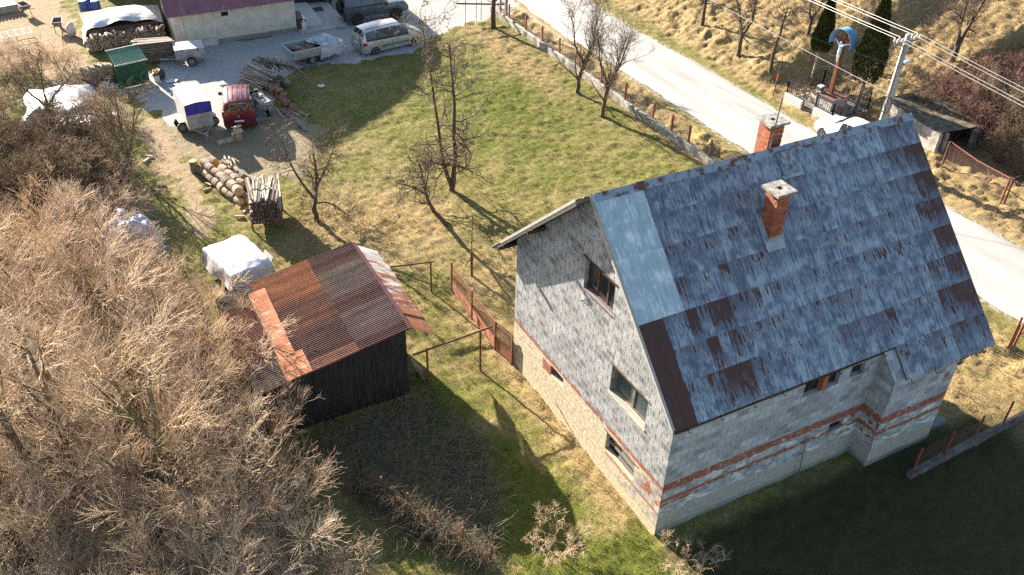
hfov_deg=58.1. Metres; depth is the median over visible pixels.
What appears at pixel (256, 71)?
slab
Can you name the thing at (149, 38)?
stacked plank
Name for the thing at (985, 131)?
red shrub
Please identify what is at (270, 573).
shrub
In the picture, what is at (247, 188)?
lath
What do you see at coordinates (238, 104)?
red van
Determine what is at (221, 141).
timber block
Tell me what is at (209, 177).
log
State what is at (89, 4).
barrel
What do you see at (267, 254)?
white board
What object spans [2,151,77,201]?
dark shrub
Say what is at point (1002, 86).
red shrub
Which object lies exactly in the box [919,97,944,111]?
red shrub
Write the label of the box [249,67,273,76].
slab
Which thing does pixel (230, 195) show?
log
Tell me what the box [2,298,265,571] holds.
willow tree
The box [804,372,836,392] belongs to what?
window
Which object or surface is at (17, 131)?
dark shrub
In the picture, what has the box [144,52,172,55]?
stacked plank
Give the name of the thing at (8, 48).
shrub
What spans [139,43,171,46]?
stacked plank
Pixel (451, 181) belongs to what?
pear tree
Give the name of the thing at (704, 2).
bank tree
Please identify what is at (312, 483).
willow shrub
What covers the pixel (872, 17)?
power line
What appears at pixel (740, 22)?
bank tree
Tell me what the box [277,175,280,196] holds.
lath
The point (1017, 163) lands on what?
red shrub
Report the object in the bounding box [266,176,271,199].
lath
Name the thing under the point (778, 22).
bank tree
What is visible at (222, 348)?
willow shrub
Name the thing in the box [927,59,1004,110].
red shrub
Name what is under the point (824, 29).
thuja
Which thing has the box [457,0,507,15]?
gate post
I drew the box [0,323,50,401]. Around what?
willow shrub
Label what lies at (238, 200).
log
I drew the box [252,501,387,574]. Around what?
shrub
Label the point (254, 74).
slab
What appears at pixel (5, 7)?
tarpaulin
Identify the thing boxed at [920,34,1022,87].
power line
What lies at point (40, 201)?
dark shrub
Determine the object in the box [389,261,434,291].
pipe frame
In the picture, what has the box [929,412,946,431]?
entrance step
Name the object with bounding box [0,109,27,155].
dark shrub
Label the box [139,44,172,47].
stacked plank
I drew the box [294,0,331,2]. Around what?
dark car
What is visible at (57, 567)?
willow shrub
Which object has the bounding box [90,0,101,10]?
barrel
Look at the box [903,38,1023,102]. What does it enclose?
power line
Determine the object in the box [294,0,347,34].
terrace
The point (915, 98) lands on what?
red shrub
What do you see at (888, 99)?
utility pole
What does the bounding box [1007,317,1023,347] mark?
tube gate
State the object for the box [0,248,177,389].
willow shrub
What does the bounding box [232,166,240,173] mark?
log
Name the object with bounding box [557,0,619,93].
plum tree
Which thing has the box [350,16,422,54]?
minivan
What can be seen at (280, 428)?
willow shrub
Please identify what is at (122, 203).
shrub
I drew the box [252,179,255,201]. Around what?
lath
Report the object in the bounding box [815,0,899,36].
power line
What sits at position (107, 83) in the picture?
plastic bag
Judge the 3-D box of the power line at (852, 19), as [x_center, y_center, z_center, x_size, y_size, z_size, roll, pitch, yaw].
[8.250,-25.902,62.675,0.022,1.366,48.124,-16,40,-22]
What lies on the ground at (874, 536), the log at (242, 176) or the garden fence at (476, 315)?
the garden fence at (476, 315)
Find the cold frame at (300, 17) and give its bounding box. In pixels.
[295,10,305,28]
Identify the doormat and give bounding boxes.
[313,7,323,11]
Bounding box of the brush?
[0,105,358,574]
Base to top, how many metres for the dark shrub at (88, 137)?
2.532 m
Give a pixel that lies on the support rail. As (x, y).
(281, 65)
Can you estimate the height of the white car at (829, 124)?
1.524 m
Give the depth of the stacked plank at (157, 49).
57.04 m
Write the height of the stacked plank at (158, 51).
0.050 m
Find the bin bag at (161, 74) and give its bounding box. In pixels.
[158,68,164,79]
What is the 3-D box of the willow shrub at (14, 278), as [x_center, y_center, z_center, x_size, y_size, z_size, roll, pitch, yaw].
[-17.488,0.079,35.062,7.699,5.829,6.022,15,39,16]
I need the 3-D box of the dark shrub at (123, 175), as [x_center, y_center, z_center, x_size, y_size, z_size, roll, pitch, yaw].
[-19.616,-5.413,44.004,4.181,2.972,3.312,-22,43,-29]
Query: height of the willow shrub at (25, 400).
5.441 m
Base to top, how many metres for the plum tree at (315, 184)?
6.040 m
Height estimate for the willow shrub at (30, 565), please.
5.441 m
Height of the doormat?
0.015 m
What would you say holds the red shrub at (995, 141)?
on the ground at (874, 536)
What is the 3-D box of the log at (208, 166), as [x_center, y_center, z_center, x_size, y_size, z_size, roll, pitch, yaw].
[-15.128,-5.992,46.223,0.470,0.474,0.467,32,52,34]
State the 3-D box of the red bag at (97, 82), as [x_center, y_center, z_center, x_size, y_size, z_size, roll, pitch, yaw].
[-24.378,-12.129,54.429,0.551,0.486,0.452,-16,41,-23]
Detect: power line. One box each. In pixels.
[707,0,895,65]
[711,0,886,92]
[809,0,894,37]
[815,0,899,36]
[832,0,912,34]
[840,0,916,32]
[898,39,1023,106]
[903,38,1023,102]
[915,35,1022,91]
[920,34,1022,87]
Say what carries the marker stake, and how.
on the ground at (874, 536)
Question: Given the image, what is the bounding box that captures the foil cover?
[23,84,94,123]
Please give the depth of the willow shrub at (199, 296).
34.66 m
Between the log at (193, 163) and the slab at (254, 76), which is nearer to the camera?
the log at (193, 163)
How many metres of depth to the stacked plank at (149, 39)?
57.07 m
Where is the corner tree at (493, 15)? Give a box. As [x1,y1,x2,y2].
[491,0,495,28]
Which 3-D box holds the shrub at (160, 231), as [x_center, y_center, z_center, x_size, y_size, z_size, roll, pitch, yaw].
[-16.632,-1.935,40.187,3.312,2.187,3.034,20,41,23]
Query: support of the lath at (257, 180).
on the stacked laths at (262, 210)
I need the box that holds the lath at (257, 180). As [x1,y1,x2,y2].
[236,169,282,194]
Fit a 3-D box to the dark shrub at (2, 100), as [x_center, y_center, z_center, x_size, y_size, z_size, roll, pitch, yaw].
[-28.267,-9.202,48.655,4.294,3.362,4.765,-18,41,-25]
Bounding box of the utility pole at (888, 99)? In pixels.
[879,33,920,119]
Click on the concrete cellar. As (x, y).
(932, 129)
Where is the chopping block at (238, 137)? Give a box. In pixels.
[234,132,242,141]
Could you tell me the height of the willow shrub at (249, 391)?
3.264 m
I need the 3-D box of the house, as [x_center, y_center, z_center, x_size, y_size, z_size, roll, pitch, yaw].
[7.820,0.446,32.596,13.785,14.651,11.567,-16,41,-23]
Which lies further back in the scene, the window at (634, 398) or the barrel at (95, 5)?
the barrel at (95, 5)
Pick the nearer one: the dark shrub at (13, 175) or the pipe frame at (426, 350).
the pipe frame at (426, 350)
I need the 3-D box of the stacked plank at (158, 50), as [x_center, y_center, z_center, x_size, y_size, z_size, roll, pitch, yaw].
[-22.123,-14.678,57.067,2.300,0.045,0.200,-11,40,-18]
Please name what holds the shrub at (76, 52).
on the ground at (874, 536)
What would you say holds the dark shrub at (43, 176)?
on the ground at (874, 536)
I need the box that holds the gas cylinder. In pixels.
[301,20,306,30]
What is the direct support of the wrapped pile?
on the ground at (874, 536)
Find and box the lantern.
[816,84,825,92]
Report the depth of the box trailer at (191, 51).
56.87 m
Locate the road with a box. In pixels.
[518,0,1023,322]
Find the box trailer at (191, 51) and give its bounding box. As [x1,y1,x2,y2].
[160,39,205,66]
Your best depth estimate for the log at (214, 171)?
45.76 m
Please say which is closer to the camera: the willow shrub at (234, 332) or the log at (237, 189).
the willow shrub at (234, 332)
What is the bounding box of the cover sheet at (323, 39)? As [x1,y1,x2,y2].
[306,33,342,57]
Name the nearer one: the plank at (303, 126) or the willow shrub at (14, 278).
the willow shrub at (14, 278)
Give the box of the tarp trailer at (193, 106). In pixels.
[172,83,218,140]
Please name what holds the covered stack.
on the ground at (874, 536)
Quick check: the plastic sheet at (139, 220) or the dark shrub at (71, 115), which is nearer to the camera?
the plastic sheet at (139, 220)
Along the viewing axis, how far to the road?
54.58 m
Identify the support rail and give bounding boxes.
[253,59,303,71]
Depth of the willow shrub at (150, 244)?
36.43 m
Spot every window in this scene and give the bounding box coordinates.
[554,369,562,381]
[582,254,617,316]
[604,428,637,475]
[607,361,650,431]
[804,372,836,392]
[829,420,839,427]
[851,363,861,372]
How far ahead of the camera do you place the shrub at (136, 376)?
32.94 m
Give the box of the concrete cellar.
[877,90,991,152]
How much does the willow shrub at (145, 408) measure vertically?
4.441 m
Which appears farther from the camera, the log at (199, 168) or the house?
the log at (199, 168)
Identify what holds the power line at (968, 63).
attached to the utility pole at (888, 99)
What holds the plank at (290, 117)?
on the ground at (874, 536)
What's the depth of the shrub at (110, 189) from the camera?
42.98 m
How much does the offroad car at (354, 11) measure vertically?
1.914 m
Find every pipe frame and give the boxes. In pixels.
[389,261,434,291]
[412,326,492,386]
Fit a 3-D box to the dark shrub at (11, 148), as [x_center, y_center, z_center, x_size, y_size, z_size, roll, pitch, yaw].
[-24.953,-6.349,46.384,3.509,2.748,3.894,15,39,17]
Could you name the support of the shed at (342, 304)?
on the ground at (874, 536)
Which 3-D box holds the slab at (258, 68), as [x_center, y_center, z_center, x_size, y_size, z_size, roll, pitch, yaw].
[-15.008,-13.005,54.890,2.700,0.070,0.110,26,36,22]
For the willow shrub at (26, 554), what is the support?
on the ground at (874, 536)
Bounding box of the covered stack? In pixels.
[79,4,158,35]
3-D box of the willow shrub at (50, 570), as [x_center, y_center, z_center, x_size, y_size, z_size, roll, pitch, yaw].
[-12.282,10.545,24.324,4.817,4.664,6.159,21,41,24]
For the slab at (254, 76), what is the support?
on the slab
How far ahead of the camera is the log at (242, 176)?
45.62 m
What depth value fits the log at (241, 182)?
45.06 m
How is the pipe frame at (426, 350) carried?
on the ground at (874, 536)
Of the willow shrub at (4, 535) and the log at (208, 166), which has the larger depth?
the log at (208, 166)
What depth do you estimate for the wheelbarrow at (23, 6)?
62.83 m
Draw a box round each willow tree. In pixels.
[0,300,121,526]
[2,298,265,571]
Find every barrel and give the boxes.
[78,0,88,12]
[87,0,91,9]
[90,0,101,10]
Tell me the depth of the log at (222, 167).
45.95 m
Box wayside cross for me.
[828,27,857,93]
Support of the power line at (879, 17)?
attached to the utility pole at (888, 99)
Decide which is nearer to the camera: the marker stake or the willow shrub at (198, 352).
the willow shrub at (198, 352)
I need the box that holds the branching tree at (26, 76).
[0,33,88,123]
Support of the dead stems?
on the ground at (874, 536)
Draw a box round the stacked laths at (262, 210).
[249,181,281,223]
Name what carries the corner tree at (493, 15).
on the ground at (874, 536)
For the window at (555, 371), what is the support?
in the house
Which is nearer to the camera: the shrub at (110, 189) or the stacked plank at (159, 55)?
the shrub at (110, 189)
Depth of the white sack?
59.98 m
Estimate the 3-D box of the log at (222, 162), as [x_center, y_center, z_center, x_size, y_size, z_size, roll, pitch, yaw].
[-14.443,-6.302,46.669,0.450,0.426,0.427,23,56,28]
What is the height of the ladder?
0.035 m
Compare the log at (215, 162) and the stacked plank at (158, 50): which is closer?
the log at (215, 162)
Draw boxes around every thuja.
[810,0,836,83]
[851,0,891,113]
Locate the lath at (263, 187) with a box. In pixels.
[261,175,265,198]
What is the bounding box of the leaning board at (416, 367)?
[407,353,425,382]
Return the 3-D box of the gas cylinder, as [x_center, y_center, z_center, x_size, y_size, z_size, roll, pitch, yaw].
[-13.945,-17.562,61.793,0.310,0.720,0.310,-16,41,-23]
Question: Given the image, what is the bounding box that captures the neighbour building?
[160,0,297,46]
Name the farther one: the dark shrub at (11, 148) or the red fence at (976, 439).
the dark shrub at (11, 148)
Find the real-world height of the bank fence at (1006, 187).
1.532 m
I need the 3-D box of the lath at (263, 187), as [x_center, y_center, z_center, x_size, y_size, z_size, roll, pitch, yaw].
[-11.464,-4.648,42.570,0.075,0.030,2.000,-13,42,-10]
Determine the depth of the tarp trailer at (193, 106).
49.59 m
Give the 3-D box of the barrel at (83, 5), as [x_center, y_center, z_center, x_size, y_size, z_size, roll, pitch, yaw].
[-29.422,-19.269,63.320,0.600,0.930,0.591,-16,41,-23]
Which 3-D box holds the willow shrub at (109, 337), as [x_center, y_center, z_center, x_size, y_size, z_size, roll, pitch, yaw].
[-13.100,2.033,32.947,5.141,4.454,4.577,-12,39,-18]
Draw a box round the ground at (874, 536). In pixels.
[0,0,1023,574]
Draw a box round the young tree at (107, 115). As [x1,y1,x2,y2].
[68,69,159,171]
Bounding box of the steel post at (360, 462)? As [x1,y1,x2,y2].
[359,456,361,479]
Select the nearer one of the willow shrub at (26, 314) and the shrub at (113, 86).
the willow shrub at (26, 314)
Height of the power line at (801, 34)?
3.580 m
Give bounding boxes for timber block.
[217,139,225,144]
[225,136,233,142]
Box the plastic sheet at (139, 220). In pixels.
[96,209,165,260]
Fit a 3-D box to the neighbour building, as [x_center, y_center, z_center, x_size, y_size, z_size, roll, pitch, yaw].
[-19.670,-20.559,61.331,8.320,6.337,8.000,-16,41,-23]
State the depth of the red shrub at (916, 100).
52.72 m
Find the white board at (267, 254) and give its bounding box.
[263,250,272,262]
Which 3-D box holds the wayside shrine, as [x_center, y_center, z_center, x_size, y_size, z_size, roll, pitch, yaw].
[18.733,-11.254,54.827,3.480,1.670,3.600,-20,42,-27]
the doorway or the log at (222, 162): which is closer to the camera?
the log at (222, 162)
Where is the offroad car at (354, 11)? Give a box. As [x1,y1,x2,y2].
[335,0,407,24]
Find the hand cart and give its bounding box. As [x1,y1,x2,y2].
[254,91,273,116]
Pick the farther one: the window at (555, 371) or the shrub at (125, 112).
the shrub at (125, 112)
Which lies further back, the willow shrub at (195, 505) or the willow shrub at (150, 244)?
the willow shrub at (150, 244)
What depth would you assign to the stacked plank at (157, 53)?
57.16 m
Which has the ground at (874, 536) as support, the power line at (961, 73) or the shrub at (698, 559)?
the shrub at (698, 559)
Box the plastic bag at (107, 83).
[99,81,111,88]
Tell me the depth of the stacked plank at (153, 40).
56.95 m
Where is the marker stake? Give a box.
[772,58,782,95]
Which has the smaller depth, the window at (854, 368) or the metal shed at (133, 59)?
the window at (854, 368)
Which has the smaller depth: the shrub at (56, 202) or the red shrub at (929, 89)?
the shrub at (56, 202)
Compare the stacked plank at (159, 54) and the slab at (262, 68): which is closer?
the slab at (262, 68)
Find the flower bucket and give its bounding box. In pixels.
[152,68,159,82]
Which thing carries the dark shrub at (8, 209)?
on the ground at (874, 536)
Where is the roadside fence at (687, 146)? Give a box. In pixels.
[490,0,736,164]
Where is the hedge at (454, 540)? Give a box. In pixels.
[340,459,507,574]
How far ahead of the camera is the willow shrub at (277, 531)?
26.27 m
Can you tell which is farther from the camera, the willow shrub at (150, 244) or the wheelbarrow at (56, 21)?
the wheelbarrow at (56, 21)
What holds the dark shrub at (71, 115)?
on the ground at (874, 536)
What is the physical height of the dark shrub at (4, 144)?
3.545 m
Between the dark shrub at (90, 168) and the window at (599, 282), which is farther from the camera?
the dark shrub at (90, 168)
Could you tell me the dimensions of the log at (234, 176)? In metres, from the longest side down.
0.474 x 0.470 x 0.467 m
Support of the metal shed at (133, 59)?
on the ground at (874, 536)
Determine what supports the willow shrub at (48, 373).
on the ground at (874, 536)
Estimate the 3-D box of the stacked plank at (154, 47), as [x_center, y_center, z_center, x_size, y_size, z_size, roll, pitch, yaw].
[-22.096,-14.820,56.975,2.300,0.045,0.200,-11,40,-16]
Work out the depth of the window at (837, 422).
31.35 m
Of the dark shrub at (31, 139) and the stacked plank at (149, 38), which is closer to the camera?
the dark shrub at (31, 139)
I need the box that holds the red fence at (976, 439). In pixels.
[906,401,1023,479]
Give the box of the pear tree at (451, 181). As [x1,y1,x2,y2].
[393,0,495,210]
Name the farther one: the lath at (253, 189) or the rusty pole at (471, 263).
the lath at (253, 189)
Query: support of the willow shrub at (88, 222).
on the ground at (874, 536)
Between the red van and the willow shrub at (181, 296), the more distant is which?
the red van
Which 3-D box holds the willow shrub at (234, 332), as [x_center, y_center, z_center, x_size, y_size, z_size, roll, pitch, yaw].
[-10.015,2.593,32.495,5.646,4.275,4.416,22,41,24]
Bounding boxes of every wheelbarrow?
[16,1,33,16]
[51,17,62,32]
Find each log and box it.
[189,159,197,172]
[196,164,203,174]
[200,158,210,166]
[201,169,209,177]
[204,162,215,173]
[206,174,214,183]
[208,156,219,166]
[211,168,220,176]
[211,177,219,188]
[216,171,225,179]
[216,182,223,192]
[217,164,230,171]
[220,175,230,186]
[221,158,229,165]
[221,187,230,195]
[223,169,233,175]
[226,179,238,190]
[226,191,235,201]
[229,173,240,180]
[231,184,243,196]
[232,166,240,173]
[233,196,244,205]
[235,178,245,187]
[238,170,248,179]
[241,193,248,203]
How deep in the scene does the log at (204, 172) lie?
46.22 m
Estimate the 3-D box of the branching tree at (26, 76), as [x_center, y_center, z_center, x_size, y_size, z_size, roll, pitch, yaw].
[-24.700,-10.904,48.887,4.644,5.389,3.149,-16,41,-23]
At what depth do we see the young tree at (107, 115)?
44.95 m
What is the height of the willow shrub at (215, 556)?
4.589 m
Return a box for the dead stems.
[299,384,526,573]
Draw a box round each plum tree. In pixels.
[259,116,368,229]
[379,136,463,224]
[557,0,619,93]
[573,9,656,117]
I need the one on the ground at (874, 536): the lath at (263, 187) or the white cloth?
the white cloth
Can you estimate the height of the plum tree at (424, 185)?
4.471 m
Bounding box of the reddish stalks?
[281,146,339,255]
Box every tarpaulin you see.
[0,0,18,13]
[82,5,162,42]
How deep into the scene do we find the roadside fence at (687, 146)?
54.45 m
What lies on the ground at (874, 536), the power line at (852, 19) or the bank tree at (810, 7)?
the bank tree at (810, 7)
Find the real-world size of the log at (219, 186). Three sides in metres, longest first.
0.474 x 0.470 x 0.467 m
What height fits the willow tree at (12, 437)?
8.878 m
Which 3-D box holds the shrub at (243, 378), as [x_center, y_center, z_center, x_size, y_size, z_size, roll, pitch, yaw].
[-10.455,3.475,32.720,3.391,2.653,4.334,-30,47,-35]
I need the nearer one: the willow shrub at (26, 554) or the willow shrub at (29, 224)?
the willow shrub at (26, 554)
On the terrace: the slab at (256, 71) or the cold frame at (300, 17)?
the cold frame at (300, 17)
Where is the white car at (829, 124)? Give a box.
[814,115,869,135]
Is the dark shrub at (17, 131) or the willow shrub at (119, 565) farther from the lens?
the dark shrub at (17, 131)
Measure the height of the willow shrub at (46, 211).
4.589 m
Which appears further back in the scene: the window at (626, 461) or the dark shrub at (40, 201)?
the dark shrub at (40, 201)
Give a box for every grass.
[331,0,1023,495]
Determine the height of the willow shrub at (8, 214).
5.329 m
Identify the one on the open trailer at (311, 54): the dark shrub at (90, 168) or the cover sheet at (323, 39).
the cover sheet at (323, 39)
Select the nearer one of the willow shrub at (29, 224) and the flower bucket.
the willow shrub at (29, 224)
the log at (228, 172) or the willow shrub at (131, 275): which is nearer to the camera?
the willow shrub at (131, 275)
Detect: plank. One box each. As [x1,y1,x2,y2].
[131,37,169,42]
[132,40,171,44]
[133,37,167,40]
[137,38,171,42]
[138,42,169,45]
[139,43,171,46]
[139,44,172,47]
[140,46,172,49]
[141,47,172,50]
[142,48,173,52]
[143,50,172,53]
[144,50,173,54]
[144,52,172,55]
[145,53,173,57]
[146,60,170,62]
[280,109,305,131]
[288,113,307,129]
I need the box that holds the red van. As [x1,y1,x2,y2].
[218,84,257,127]
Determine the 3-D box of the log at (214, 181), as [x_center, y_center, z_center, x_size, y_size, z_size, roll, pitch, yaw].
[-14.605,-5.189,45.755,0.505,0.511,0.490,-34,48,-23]
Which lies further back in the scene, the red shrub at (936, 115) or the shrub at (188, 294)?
the red shrub at (936, 115)
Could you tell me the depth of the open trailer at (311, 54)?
57.66 m
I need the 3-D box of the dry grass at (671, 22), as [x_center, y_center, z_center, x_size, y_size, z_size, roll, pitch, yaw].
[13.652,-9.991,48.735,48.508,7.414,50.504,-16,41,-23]
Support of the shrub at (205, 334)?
on the ground at (874, 536)
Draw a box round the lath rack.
[249,195,283,230]
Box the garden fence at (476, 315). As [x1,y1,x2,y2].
[450,262,513,364]
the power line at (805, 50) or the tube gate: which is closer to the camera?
the tube gate
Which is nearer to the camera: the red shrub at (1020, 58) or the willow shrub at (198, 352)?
the willow shrub at (198, 352)
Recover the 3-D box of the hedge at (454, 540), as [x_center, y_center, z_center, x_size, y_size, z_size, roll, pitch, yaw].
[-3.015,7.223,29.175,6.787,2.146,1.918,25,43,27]
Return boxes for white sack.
[66,22,75,35]
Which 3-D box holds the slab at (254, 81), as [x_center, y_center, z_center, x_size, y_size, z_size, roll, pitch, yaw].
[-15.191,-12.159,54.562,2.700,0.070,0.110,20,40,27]
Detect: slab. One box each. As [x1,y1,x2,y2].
[239,65,274,77]
[239,77,269,86]
[240,71,268,81]
[241,79,263,91]
[242,74,266,83]
[243,61,276,76]
[243,68,266,79]
[246,65,274,71]
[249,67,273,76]
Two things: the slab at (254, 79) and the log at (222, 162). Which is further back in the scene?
the slab at (254, 79)
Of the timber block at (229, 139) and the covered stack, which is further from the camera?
the covered stack
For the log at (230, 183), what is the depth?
44.76 m
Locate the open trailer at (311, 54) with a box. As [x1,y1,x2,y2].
[281,33,351,63]
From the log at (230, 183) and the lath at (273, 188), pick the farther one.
the log at (230, 183)
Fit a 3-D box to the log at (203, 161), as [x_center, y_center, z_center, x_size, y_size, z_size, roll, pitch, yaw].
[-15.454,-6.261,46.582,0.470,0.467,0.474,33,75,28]
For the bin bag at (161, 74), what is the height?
0.670 m
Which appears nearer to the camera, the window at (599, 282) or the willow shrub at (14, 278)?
the window at (599, 282)
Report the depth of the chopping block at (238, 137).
49.47 m
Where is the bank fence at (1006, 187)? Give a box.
[941,141,1014,203]
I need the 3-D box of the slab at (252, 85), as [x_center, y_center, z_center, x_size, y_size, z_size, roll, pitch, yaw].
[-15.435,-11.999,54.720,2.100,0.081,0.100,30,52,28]
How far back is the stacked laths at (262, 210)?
42.24 m
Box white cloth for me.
[165,78,177,82]
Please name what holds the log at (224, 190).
on the ground at (874, 536)
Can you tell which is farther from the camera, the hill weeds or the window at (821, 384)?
the hill weeds
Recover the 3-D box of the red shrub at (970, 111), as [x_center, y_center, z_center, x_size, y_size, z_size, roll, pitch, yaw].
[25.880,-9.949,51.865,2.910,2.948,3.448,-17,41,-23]
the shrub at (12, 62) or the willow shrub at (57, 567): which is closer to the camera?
the willow shrub at (57, 567)
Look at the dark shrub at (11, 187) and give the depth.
43.62 m
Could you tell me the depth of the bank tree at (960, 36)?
54.77 m
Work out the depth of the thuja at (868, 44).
51.62 m
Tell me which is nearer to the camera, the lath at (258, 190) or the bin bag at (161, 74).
the lath at (258, 190)
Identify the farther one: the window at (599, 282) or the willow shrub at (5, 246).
the willow shrub at (5, 246)
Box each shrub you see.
[0,32,23,61]
[0,42,37,83]
[0,83,19,115]
[0,85,13,129]
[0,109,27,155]
[0,109,58,154]
[0,122,71,192]
[0,128,62,199]
[0,132,45,178]
[0,136,95,199]
[0,151,39,214]
[0,155,96,259]
[0,171,53,233]
[0,191,68,270]
[0,196,16,227]
[0,197,79,317]
[0,210,63,344]
[0,213,152,343]
[0,221,60,372]
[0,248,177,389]
[0,277,103,426]
[0,283,206,445]
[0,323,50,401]
[0,357,90,493]
[0,359,147,492]
[0,379,120,573]
[0,412,84,574]
[0,437,144,574]
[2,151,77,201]
[4,36,51,73]
[5,173,135,279]
[7,91,89,149]
[9,89,117,148]
[12,105,84,157]
[19,536,134,574]
[20,121,130,189]
[22,247,120,317]
[23,123,98,161]
[24,325,87,385]
[27,245,196,357]
[27,465,193,574]
[28,42,83,74]
[33,216,167,313]
[34,561,111,574]
[36,118,152,192]
[38,191,102,230]
[45,328,173,418]
[52,131,143,198]
[54,182,154,235]
[56,319,238,525]
[58,152,142,218]
[65,274,216,394]
[66,78,128,111]
[72,369,291,548]
[80,469,276,574]
[83,95,139,130]
[84,304,258,434]
[93,207,170,269]
[114,241,190,295]
[120,244,191,332]
[125,271,224,348]
[140,262,259,366]
[142,267,212,323]
[142,355,280,486]
[143,302,298,417]
[145,300,259,398]
[160,448,354,574]
[164,344,270,430]
[166,313,234,371]
[184,340,279,440]
[187,368,323,475]
[199,427,344,535]
[226,554,306,574]
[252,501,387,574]
[520,500,593,568]
[658,528,732,574]
[897,91,929,111]
[908,82,944,103]
[916,76,958,99]
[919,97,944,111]
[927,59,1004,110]
[930,106,950,135]
[950,80,1005,134]
[965,40,1023,107]
[967,99,1011,147]
[974,115,1023,166]
[975,60,1023,128]
[994,81,1023,145]
[1004,48,1023,92]
[1007,139,1023,178]
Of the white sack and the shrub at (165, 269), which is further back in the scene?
the white sack
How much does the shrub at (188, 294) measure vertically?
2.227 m
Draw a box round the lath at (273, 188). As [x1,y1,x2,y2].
[271,176,276,200]
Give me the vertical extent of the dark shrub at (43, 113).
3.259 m
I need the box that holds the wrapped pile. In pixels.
[202,235,275,290]
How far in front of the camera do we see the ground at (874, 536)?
42.93 m
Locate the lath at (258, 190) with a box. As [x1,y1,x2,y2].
[258,178,259,201]
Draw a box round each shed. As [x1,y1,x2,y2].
[105,44,157,94]
[215,242,435,437]
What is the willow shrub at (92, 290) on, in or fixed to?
on the ground at (874, 536)
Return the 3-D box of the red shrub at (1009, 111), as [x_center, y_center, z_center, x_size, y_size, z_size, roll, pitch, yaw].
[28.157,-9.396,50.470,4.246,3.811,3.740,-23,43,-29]
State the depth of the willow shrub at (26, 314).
35.77 m
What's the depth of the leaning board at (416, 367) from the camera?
34.23 m
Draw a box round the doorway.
[939,126,988,152]
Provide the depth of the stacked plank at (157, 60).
57.46 m
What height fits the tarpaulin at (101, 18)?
2.041 m
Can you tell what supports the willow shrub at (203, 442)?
on the ground at (874, 536)
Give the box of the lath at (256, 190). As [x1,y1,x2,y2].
[254,177,257,200]
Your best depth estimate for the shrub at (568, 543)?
28.33 m
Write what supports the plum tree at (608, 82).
on the ground at (874, 536)
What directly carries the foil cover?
on the ground at (874, 536)
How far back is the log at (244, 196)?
44.51 m
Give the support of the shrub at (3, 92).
on the ground at (874, 536)
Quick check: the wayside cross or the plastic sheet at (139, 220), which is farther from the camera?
the wayside cross
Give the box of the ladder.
[0,27,31,38]
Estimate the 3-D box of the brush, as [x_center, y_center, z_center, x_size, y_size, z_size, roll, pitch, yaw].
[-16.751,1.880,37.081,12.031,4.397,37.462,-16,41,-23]
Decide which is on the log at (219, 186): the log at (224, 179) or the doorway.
the log at (224, 179)
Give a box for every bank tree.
[692,0,719,25]
[721,0,770,56]
[761,0,807,73]
[793,0,837,35]
[940,0,991,62]
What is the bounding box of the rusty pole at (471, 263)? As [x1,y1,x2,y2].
[470,215,472,276]
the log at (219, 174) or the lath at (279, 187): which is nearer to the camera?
the lath at (279, 187)
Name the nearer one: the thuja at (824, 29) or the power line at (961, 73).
the power line at (961, 73)
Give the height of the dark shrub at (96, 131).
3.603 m
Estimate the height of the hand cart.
0.950 m
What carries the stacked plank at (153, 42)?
on the stacked plank at (156, 43)
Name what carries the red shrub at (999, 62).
on the ground at (874, 536)
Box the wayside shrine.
[783,70,872,118]
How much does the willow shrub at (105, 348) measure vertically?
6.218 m
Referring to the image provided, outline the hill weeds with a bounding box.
[771,0,1023,196]
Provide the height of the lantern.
0.390 m
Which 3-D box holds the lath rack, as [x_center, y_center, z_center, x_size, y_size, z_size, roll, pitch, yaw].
[-11.508,-3.553,43.285,1.443,1.100,1.850,-6,38,-10]
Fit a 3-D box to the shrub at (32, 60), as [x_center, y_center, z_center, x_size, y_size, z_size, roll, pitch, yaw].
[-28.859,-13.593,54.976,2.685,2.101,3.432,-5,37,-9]
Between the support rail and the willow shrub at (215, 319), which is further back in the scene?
the support rail
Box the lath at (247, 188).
[245,178,250,199]
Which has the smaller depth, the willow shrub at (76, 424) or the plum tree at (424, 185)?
the willow shrub at (76, 424)
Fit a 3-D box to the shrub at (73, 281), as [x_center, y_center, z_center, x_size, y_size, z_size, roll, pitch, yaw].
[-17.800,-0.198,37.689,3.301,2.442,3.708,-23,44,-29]
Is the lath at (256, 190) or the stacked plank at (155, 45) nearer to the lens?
the lath at (256, 190)
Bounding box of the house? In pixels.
[491,98,995,534]
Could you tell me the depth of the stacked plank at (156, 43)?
56.81 m
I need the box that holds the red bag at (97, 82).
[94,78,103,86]

